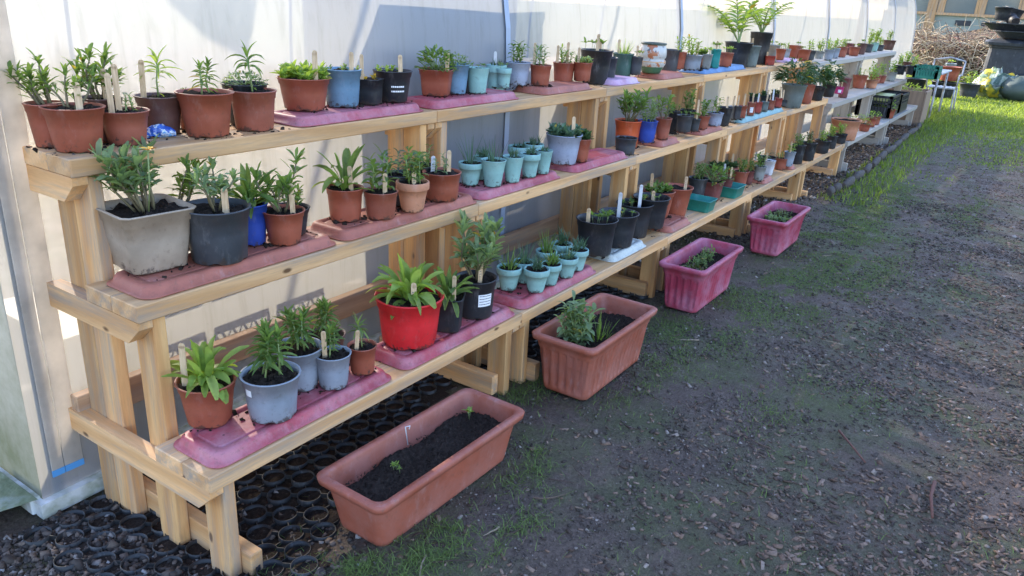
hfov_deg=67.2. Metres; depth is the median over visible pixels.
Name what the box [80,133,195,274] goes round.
potted plant
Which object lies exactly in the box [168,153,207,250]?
potted plant
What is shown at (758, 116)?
drip tray
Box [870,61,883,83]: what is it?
potted plant
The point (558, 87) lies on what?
drip tray
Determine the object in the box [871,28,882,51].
potted plant
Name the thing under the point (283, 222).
potted plant
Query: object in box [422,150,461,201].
potted plant
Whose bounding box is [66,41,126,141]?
potted plant
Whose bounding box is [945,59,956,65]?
potted plant
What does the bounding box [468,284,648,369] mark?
ground grid
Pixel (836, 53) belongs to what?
potted plant
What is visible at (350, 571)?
grass tufts
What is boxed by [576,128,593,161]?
potted plant
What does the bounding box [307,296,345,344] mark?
potted plant
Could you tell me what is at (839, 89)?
plant pot
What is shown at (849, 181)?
edging stone
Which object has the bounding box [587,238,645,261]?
drip tray
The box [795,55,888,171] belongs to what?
stepped shelving
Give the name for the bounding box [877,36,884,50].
potted plant
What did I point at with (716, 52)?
potted plant
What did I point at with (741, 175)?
potted plant
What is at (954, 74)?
plant pot
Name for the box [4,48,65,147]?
potted plant
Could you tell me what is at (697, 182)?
potted plant
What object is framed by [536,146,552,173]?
potted plant
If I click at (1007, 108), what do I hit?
grass
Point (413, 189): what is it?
potted plant
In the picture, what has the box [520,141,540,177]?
potted plant
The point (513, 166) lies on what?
potted plant
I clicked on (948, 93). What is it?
plant pot
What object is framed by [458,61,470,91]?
potted plant
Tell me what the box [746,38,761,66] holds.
plant pot
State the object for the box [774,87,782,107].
plant pot
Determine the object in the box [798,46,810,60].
potted plant
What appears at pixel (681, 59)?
potted plant
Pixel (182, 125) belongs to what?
potted plant
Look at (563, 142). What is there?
potted plant
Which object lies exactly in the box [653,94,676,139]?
potted plant
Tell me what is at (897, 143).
edging stone
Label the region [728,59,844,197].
stepped shelving
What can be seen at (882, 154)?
edging stone
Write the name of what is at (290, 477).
ground grid
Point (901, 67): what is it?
potted plant
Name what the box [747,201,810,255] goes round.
planter trough
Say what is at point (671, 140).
drip tray
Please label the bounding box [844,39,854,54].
potted plant
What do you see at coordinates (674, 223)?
drip tray
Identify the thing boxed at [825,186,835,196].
edging stone
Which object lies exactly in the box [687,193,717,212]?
seed tray
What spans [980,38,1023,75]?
compost bin
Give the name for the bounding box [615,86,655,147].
potted plant
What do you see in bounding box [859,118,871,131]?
potted plant
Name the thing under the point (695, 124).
potted plant
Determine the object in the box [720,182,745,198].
seed tray
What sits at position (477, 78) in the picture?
potted plant
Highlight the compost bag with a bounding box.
[968,66,1016,98]
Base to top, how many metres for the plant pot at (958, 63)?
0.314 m
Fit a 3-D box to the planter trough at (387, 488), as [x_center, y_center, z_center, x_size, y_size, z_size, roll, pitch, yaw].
[-0.264,0.555,2.450,0.272,0.201,0.716,17,25,32]
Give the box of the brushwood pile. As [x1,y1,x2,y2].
[909,6,1023,81]
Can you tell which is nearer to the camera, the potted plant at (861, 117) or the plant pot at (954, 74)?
the potted plant at (861, 117)
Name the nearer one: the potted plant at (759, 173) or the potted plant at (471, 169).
the potted plant at (471, 169)
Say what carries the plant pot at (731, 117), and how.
on the stepped shelving at (750, 78)
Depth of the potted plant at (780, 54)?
6.81 m
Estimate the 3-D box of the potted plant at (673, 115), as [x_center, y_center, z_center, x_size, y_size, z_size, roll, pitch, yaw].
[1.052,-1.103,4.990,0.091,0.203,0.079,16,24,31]
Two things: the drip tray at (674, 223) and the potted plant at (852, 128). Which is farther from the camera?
the potted plant at (852, 128)
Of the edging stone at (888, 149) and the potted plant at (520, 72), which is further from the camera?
the edging stone at (888, 149)
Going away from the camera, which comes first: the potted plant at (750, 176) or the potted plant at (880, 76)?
the potted plant at (750, 176)
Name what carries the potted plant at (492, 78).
on the stepped shelving at (582, 108)
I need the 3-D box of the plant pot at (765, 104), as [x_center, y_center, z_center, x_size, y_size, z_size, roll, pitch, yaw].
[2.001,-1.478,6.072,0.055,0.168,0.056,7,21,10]
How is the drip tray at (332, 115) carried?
on the stepped shelving at (110, 320)
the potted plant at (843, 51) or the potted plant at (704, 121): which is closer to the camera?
the potted plant at (704, 121)
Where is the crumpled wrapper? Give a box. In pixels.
[147,124,175,137]
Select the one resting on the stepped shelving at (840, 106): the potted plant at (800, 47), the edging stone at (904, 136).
the potted plant at (800, 47)
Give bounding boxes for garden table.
[889,69,951,120]
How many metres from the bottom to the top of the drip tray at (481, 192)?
0.031 m
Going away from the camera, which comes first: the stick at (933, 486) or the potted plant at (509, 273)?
the stick at (933, 486)
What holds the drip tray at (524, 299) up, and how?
on the stepped shelving at (582, 108)
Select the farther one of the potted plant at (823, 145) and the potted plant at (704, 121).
the potted plant at (823, 145)
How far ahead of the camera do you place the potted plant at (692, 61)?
5.26 m
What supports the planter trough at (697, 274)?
on the ground at (22, 519)
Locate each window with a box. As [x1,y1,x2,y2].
[937,0,979,13]
[977,0,1022,14]
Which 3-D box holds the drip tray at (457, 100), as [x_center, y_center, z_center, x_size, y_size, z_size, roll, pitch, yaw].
[-0.214,-0.832,3.370,0.211,0.031,0.626,16,24,31]
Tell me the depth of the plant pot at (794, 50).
7.62 m
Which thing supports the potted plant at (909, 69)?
on the stepped shelving at (886, 57)
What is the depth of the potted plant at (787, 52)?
7.49 m
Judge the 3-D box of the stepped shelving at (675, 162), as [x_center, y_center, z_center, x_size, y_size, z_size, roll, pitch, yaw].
[0.997,-0.730,4.912,0.725,1.132,1.448,16,24,31]
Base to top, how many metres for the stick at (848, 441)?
0.011 m
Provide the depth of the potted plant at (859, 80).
9.45 m
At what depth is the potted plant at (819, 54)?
7.93 m
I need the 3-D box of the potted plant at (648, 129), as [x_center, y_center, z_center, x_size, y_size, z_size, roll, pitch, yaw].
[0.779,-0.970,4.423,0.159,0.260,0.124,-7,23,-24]
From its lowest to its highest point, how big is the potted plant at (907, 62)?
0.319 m
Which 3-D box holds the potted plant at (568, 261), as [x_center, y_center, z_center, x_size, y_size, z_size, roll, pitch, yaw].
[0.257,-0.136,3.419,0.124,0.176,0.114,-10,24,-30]
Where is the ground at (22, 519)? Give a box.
[0,75,1023,575]
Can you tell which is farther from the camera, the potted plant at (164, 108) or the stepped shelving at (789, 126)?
the stepped shelving at (789, 126)
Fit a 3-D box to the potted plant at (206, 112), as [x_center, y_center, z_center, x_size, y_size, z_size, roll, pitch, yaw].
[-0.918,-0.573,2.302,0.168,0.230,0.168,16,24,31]
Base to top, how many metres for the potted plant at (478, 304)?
0.398 m
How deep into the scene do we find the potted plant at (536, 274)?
3.21 m
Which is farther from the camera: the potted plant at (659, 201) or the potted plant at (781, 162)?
the potted plant at (781, 162)
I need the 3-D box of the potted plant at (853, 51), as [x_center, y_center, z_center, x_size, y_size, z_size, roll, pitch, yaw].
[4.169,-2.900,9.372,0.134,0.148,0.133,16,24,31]
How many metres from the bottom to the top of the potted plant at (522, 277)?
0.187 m
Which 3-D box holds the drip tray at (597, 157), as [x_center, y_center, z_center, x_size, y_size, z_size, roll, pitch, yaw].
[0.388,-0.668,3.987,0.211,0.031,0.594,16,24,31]
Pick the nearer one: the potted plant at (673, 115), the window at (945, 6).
the potted plant at (673, 115)
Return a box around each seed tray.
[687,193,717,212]
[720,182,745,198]
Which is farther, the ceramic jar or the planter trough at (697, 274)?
the ceramic jar
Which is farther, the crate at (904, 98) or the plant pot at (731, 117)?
the crate at (904, 98)
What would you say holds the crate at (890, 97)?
on the stepped shelving at (886, 57)
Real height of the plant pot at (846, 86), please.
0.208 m
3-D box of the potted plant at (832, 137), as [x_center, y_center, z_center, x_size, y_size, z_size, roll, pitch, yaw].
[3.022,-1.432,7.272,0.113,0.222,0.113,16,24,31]
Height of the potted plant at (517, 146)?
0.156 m
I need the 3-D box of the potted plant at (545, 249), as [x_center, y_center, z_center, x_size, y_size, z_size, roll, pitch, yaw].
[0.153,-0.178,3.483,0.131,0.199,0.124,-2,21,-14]
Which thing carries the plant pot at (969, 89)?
on the ground at (22, 519)
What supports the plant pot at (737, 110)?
on the stepped shelving at (750, 78)
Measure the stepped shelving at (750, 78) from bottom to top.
1.132 m
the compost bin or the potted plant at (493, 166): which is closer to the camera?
the potted plant at (493, 166)
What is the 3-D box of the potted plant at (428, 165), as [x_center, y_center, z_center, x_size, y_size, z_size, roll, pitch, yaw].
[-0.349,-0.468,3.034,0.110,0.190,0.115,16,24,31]
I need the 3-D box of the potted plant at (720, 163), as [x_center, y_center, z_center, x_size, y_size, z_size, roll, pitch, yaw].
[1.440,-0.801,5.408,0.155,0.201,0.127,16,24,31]
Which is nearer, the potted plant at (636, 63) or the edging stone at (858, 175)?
the potted plant at (636, 63)
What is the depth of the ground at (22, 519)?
2.94 m
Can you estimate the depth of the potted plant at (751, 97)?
6.03 m
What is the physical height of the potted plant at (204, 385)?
0.257 m
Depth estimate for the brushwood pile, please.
20.05 m
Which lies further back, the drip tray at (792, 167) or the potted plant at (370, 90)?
the drip tray at (792, 167)
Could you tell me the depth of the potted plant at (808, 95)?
6.99 m
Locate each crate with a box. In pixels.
[854,91,901,118]
[874,90,909,112]
[912,64,942,79]
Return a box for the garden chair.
[925,57,965,111]
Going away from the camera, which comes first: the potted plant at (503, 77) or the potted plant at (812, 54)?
the potted plant at (503, 77)
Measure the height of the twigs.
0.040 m
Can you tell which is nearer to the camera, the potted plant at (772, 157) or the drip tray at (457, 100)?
the drip tray at (457, 100)
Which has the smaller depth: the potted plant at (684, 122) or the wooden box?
the potted plant at (684, 122)
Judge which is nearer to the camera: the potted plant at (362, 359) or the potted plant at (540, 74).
the potted plant at (362, 359)
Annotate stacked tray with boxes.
[982,22,1023,31]
[993,30,1023,38]
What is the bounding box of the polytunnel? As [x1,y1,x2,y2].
[0,0,916,519]
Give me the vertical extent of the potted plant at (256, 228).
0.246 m
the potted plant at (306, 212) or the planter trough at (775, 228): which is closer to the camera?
the potted plant at (306, 212)
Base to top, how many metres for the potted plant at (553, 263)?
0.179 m
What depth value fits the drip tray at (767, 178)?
5.68 m
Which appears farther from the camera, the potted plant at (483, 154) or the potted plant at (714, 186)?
the potted plant at (714, 186)
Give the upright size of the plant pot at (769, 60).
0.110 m
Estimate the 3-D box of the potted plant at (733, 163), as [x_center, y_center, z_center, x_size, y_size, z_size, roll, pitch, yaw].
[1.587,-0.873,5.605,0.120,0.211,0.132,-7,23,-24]
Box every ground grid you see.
[18,373,452,575]
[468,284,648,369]
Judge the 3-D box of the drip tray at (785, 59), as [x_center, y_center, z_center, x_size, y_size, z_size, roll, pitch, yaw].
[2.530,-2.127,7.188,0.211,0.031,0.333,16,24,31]
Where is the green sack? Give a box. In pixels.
[999,75,1023,100]
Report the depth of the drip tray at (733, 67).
5.60 m
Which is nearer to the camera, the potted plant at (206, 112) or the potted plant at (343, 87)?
the potted plant at (206, 112)
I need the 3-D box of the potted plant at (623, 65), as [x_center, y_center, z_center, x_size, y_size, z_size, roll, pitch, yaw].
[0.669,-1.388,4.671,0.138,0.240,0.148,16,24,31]
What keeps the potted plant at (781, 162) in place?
on the stepped shelving at (750, 78)
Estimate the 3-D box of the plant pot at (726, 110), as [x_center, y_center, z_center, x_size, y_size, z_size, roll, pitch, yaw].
[1.507,-1.254,5.455,0.110,0.202,0.110,16,24,31]
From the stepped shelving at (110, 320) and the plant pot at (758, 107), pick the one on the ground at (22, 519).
the stepped shelving at (110, 320)
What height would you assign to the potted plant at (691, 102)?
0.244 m
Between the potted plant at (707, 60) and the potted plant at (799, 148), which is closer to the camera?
the potted plant at (707, 60)
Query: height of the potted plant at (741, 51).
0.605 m
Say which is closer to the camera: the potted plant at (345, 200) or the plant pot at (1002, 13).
the potted plant at (345, 200)
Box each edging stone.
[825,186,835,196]
[833,182,841,192]
[842,176,854,189]
[853,170,864,180]
[863,163,871,174]
[871,157,880,167]
[877,151,886,160]
[884,145,896,154]
[893,139,901,147]
[900,133,908,141]
[907,127,917,135]
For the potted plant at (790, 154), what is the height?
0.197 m
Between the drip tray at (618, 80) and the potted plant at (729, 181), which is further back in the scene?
the potted plant at (729, 181)
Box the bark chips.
[192,132,1023,575]
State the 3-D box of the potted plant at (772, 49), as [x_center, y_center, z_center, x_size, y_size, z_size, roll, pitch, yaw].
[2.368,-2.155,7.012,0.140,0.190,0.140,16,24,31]
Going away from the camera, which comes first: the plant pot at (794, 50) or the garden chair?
the plant pot at (794, 50)
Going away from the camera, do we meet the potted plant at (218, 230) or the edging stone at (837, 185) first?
the potted plant at (218, 230)
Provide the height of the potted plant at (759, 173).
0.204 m
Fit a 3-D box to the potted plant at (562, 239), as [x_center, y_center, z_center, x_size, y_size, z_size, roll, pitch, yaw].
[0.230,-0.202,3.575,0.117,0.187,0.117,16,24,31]
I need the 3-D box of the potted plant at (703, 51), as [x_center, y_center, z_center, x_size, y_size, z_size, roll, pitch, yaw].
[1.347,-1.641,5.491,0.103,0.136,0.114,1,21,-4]
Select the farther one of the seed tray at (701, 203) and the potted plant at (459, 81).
the seed tray at (701, 203)
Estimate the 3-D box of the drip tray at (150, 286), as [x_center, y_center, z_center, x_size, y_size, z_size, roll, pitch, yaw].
[-0.833,-0.092,2.288,0.211,0.031,0.679,16,24,31]
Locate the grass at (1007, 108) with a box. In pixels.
[817,74,1023,207]
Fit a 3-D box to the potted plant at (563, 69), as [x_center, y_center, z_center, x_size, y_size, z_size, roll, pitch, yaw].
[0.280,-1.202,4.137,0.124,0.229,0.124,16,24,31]
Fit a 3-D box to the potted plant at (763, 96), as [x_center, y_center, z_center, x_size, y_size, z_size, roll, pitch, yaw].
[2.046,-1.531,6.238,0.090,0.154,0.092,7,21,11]
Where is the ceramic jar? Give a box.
[639,42,666,73]
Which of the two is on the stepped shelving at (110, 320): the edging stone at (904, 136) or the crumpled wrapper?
the crumpled wrapper
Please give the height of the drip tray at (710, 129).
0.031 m
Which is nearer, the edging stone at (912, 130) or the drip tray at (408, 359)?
the drip tray at (408, 359)
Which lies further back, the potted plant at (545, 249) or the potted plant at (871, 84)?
the potted plant at (871, 84)
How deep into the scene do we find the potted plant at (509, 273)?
3.22 m
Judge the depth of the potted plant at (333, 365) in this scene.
2.35 m
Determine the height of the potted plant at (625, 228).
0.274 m
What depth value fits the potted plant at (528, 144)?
3.67 m
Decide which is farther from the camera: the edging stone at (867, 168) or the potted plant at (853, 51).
the potted plant at (853, 51)
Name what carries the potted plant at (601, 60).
on the drip tray at (618, 80)
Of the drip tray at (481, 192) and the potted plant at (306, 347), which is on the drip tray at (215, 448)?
the potted plant at (306, 347)
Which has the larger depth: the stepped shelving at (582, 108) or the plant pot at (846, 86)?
the plant pot at (846, 86)
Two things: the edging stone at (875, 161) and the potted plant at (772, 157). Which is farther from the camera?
the edging stone at (875, 161)
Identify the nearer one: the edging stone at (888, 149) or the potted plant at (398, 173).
the potted plant at (398, 173)
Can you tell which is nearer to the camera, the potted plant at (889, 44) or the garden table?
the potted plant at (889, 44)
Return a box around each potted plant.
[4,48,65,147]
[34,61,105,152]
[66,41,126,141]
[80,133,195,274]
[103,64,149,145]
[133,46,181,133]
[161,335,248,428]
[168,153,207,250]
[174,56,233,137]
[179,156,250,265]
[180,87,186,129]
[216,163,282,245]
[220,70,268,125]
[226,40,276,131]
[239,318,300,423]
[248,147,306,245]
[270,50,330,111]
[272,304,321,391]
[273,183,309,235]
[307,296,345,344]
[311,144,377,221]
[316,319,351,390]
[326,52,361,107]
[347,312,376,375]
[359,54,383,104]
[361,143,400,219]
[366,253,446,350]
[372,55,412,102]
[381,148,415,206]
[396,146,429,212]
[411,144,436,176]
[413,44,458,96]
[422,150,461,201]
[434,265,479,332]
[442,51,471,93]
[449,209,504,319]
[455,132,484,185]
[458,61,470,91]
[468,62,488,93]
[473,144,489,179]
[481,137,506,186]
[486,51,506,89]
[494,246,526,290]
[497,61,511,88]
[503,146,523,182]
[506,40,530,85]
[508,139,529,154]
[512,241,540,283]
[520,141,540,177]
[523,253,549,292]
[524,134,544,151]
[530,43,551,85]
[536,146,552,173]
[536,229,560,260]
[542,243,562,285]
[546,117,585,164]
[551,223,573,254]
[553,42,574,81]
[556,240,579,278]
[567,236,588,270]
[573,47,593,81]
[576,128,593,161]
[576,208,618,256]
[581,34,613,84]
[598,192,638,248]
[599,42,617,77]
[613,38,634,76]
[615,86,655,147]
[616,185,653,238]
[630,46,643,74]
[633,191,670,229]
[638,97,660,142]
[643,173,675,217]
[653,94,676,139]
[668,103,681,133]
[675,36,688,69]
[676,110,693,132]
[680,88,697,117]
[684,34,702,69]
[689,162,708,194]
[690,100,700,131]
[695,48,708,67]
[698,99,712,129]
[700,163,727,200]
[702,46,713,68]
[708,0,765,67]
[708,96,724,125]
[709,160,726,178]
[710,41,722,67]
[719,45,735,66]
[719,164,735,187]
[725,154,738,176]
[733,158,749,183]
[744,2,793,64]
[746,157,757,184]
[748,92,760,101]
[754,152,769,180]
[760,90,770,101]
[760,150,776,162]
[768,41,780,61]
[770,88,781,99]
[772,56,818,108]
[774,151,786,170]
[776,43,786,59]
[782,42,790,57]
[784,142,796,166]
[792,133,806,164]
[795,67,822,103]
[796,42,802,58]
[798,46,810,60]
[803,129,817,160]
[806,61,835,100]
[807,39,815,59]
[815,38,826,58]
[815,129,830,153]
[819,60,847,96]
[824,38,838,60]
[826,124,838,148]
[831,113,861,140]
[832,38,843,58]
[834,122,847,143]
[837,38,848,56]
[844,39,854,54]
[849,44,860,55]
[853,68,867,88]
[856,114,866,122]
[857,39,867,54]
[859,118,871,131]
[865,28,876,52]
[866,64,879,88]
[866,111,877,126]
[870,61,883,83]
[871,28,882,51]
[872,112,882,124]
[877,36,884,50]
[879,64,886,82]
[882,100,898,118]
[883,31,895,49]
[885,60,897,81]
[894,53,906,74]
[902,51,912,70]
[906,55,919,74]
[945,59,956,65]
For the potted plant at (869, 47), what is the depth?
10.43 m
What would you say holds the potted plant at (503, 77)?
on the stepped shelving at (582, 108)
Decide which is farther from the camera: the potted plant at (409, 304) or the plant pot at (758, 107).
the plant pot at (758, 107)
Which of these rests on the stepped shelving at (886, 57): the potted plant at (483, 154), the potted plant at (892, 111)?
the potted plant at (892, 111)
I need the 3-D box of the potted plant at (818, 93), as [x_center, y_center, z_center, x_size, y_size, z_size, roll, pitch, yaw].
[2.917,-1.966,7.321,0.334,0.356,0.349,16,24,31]
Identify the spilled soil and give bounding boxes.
[26,67,764,434]
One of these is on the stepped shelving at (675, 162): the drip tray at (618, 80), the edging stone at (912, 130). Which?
the drip tray at (618, 80)
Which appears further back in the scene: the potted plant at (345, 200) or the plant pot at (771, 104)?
the plant pot at (771, 104)
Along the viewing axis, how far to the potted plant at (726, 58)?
5.71 m
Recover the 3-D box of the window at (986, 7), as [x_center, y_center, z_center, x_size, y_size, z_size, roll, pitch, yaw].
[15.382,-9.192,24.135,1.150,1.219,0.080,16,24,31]
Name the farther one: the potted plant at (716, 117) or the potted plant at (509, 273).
the potted plant at (716, 117)
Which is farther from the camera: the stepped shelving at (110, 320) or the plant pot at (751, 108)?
the plant pot at (751, 108)
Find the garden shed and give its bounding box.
[910,0,1023,64]
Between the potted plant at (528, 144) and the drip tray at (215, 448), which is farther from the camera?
the potted plant at (528, 144)
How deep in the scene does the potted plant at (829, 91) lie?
7.66 m
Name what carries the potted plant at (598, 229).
on the drip tray at (617, 254)
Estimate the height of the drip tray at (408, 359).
0.031 m
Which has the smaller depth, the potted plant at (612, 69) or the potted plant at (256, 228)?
the potted plant at (256, 228)
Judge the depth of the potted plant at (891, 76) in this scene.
10.75 m
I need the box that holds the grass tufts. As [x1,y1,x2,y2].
[252,175,1023,575]
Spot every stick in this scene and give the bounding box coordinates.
[838,430,865,462]
[929,480,936,518]
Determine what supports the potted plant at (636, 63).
on the stepped shelving at (675, 162)
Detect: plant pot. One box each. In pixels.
[615,135,637,154]
[662,49,680,70]
[664,176,693,216]
[718,96,732,125]
[729,96,735,122]
[733,95,741,119]
[740,93,746,117]
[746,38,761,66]
[746,93,755,115]
[754,93,762,113]
[761,89,769,111]
[764,153,775,175]
[765,52,775,65]
[768,89,775,109]
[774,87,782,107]
[781,90,787,105]
[788,45,799,58]
[834,82,843,93]
[838,77,851,97]
[904,77,925,88]
[931,80,956,98]
[940,66,962,81]
[951,57,963,66]
[959,70,981,97]
[994,7,1012,20]
[1001,6,1023,21]
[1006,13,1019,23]
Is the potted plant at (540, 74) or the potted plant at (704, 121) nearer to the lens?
the potted plant at (540, 74)
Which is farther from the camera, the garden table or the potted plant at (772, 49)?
the garden table
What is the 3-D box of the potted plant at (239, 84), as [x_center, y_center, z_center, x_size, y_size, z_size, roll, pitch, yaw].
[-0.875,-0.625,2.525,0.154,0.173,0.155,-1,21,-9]
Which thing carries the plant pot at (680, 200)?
on the stepped shelving at (675, 162)
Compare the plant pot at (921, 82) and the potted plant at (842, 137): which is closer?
the potted plant at (842, 137)
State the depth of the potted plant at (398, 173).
2.84 m
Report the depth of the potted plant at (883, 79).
10.36 m
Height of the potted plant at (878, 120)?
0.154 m
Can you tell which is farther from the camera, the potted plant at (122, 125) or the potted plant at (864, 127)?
the potted plant at (864, 127)
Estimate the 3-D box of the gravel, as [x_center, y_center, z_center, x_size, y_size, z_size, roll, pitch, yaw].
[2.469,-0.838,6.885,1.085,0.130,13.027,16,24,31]
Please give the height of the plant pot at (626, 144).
0.092 m
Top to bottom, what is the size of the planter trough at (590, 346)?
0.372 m
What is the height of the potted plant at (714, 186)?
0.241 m
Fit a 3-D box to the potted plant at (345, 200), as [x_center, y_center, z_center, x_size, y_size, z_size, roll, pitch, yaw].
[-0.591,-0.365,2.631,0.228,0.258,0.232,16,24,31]
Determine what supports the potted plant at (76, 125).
on the stepped shelving at (110, 320)
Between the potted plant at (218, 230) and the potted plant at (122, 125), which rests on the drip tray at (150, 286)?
the potted plant at (218, 230)
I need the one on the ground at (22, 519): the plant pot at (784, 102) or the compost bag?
the compost bag
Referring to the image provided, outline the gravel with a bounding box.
[0,123,922,575]
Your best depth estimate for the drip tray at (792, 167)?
6.21 m
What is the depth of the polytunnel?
2.77 m
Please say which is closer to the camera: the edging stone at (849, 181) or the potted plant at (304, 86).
the potted plant at (304, 86)
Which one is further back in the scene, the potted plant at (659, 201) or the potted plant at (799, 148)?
the potted plant at (799, 148)
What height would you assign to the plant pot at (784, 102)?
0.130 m
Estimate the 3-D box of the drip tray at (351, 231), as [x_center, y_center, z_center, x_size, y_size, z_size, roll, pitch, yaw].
[-0.422,-0.286,2.860,0.211,0.031,0.744,16,24,31]
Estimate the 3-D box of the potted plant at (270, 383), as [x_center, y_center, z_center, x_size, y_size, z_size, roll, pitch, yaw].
[-0.681,0.225,2.169,0.168,0.291,0.168,16,24,31]
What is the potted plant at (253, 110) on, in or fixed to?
on the stepped shelving at (110, 320)
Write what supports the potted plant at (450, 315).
on the drip tray at (408, 359)
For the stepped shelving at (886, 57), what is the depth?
10.67 m
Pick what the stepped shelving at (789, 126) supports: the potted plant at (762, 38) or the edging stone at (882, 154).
the potted plant at (762, 38)
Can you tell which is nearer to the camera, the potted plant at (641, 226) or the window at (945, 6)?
the potted plant at (641, 226)
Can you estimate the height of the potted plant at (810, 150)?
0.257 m
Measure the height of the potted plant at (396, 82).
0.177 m
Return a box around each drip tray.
[106,229,335,299]
[173,360,390,468]
[274,101,423,126]
[306,192,476,240]
[375,302,514,369]
[407,88,518,109]
[458,168,559,199]
[493,264,595,308]
[512,81,591,94]
[549,148,627,172]
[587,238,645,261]
[603,75,639,85]
[634,70,684,79]
[637,134,679,146]
[651,214,690,232]
[677,125,721,135]
[679,64,745,73]
[735,107,783,122]
[752,175,773,183]
[776,58,796,62]
[786,165,794,169]
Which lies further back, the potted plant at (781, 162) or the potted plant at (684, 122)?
the potted plant at (781, 162)
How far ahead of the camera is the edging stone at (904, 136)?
9.99 m
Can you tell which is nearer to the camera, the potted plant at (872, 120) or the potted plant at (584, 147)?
the potted plant at (584, 147)
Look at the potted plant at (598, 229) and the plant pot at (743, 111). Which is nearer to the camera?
the potted plant at (598, 229)
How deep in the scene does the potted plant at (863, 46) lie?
9.80 m
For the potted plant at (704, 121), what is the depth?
5.01 m
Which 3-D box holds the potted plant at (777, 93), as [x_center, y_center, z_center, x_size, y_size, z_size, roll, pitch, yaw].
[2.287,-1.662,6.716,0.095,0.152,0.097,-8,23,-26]
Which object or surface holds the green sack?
on the ground at (22, 519)
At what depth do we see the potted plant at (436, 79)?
3.21 m
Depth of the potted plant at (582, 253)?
3.51 m
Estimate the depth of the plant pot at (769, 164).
5.93 m
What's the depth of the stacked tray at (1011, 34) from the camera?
16.16 m
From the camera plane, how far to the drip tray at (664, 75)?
4.89 m
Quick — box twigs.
[394,166,1023,575]
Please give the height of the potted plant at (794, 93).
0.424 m
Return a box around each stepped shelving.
[22,108,521,575]
[421,86,667,383]
[589,73,751,290]
[677,66,806,233]
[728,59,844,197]
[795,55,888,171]
[832,50,917,143]
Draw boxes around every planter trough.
[316,388,524,545]
[532,290,657,399]
[659,238,743,312]
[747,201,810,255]
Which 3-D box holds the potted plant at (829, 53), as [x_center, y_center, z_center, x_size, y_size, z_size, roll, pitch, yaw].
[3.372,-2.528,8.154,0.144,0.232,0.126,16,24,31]
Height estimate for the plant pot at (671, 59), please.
0.161 m
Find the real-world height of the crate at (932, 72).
0.170 m
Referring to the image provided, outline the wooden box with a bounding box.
[887,82,932,125]
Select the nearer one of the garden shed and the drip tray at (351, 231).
the drip tray at (351, 231)
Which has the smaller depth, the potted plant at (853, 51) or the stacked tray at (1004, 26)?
the potted plant at (853, 51)
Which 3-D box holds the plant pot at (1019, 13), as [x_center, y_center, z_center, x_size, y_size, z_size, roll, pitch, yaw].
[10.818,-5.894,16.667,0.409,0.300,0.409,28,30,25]
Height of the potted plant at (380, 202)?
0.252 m
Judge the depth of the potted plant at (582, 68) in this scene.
4.10 m
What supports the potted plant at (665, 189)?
on the drip tray at (674, 223)
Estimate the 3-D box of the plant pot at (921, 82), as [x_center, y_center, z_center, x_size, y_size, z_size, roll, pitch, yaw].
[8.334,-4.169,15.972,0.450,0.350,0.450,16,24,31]
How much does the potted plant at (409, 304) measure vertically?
0.324 m

